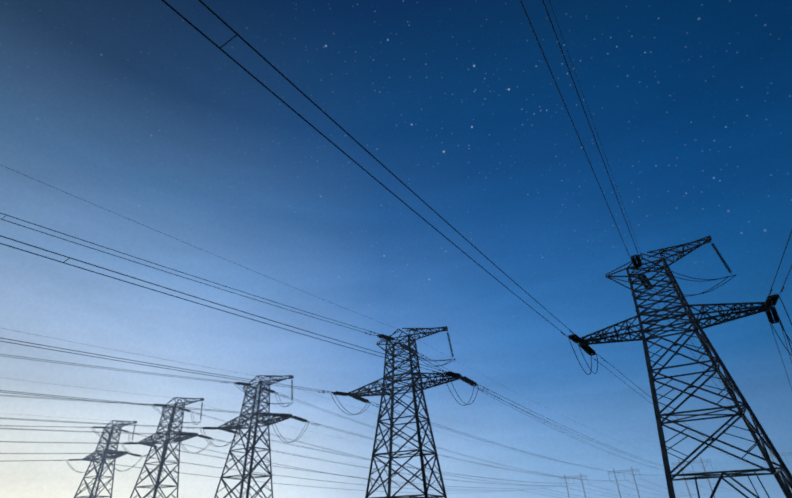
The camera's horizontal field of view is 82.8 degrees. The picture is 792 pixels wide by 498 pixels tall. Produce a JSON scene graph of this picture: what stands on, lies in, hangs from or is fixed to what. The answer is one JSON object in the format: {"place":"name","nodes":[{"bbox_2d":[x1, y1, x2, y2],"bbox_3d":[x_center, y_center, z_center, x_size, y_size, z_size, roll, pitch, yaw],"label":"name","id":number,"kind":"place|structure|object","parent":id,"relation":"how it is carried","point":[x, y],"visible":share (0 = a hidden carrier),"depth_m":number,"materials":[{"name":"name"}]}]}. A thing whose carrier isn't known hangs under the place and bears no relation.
{"place":"outdoors","nodes":[
{"label":"outdoors","id":0,"kind":"place"},
{"bbox_2d":[0,0,791,497],"label":"sky","id":1,"kind":"structure","parent":0,"point":[124,108],"materials":[{"name":"blue"}]},
{"bbox_2d":[561,475,585,497],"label":"portal traverse","id":2,"kind":"object","parent":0,"point":[575,477],"visible":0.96,"depth_m":242.95,"materials":[{"name":"grey metal"}]},
{"bbox_2d":[564,473,585,497],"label":"portal poles","id":3,"kind":"object","parent":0,"point":[582,485],"visible":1,"depth_m":241.61,"materials":[{"name":"grey metal"}]},
{"bbox_2d":[613,467,639,497],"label":"portal poles","id":4,"kind":"object","parent":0,"point":[618,486],"visible":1,"depth_m":220.15,"materials":[{"name":"grey metal"}]},
{"bbox_2d":[678,457,714,497],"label":"portal poles","id":5,"kind":"object","parent":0,"point":[707,479],"visible":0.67,"depth_m":192.54,"materials":[{"name":"grey metal"}]},
{"bbox_2d":[761,452,791,461],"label":"portal traverse","id":6,"kind":"object","parent":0,"point":[779,453],"visible":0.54,"depth_m":180.43,"materials":[{"name":"grey metal"}]},
{"label":"ground","id":7,"kind":"structure","parent":0,"visible":0},
{"bbox_2d":[74,420,136,497],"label":"anchor tower","id":8,"kind":"structure","parent":7,"relation":"on","point":[92,458],"depth_m":106.69,"materials":[{"name":"metal"}]},
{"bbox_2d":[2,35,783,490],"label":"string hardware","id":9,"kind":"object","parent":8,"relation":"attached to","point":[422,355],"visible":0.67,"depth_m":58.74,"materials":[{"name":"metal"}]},
{"bbox_2d":[68,243,779,462],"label":"insulator discs","id":10,"kind":"object","parent":9,"relation":"attached to","point":[588,349],"visible":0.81,"depth_m":62.42,"materials":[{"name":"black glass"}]},
{"bbox_2d":[130,397,203,497],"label":"anchor tower","id":11,"kind":"structure","parent":7,"relation":"on","point":[165,443],"depth_m":92.10,"materials":[{"name":"metal"}]},
{"bbox_2d":[0,0,791,497],"bbox_3d":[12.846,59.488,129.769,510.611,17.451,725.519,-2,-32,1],"label":"conductors","id":12,"kind":"object","parent":11,"relation":"attached to","point":[340,322],"visible":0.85,"depth_m":50.79,"materials":[{"name":"grey metal"}]},
{"bbox_2d":[214,375,293,497],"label":"anchor tower","id":13,"kind":"structure","parent":7,"relation":"on","point":[267,423],"depth_m":76.79,"materials":[{"name":"metal"}]},
{"bbox_2d":[348,326,461,497],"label":"anchor tower","id":14,"kind":"structure","parent":7,"relation":"on","point":[415,384],"depth_m":59.88,"materials":[{"name":"metal"}]},
{"bbox_2d":[607,469,639,497],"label":"portal traverse","id":15,"kind":"object","parent":7,"relation":"on","point":[621,471],"visible":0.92,"depth_m":222.57,"materials":[{"name":"grey metal"}]},
{"bbox_2d":[579,235,791,497],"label":"anchor tower","id":16,"kind":"structure","parent":7,"relation":"on","point":[785,483],"depth_m":42.63,"materials":[{"name":"metal"}]},
{"bbox_2d":[675,459,710,490],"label":"portal traverse","id":17,"kind":"object","parent":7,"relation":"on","point":[694,462],"visible":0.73,"depth_m":194.16,"materials":[{"name":"grey metal"}]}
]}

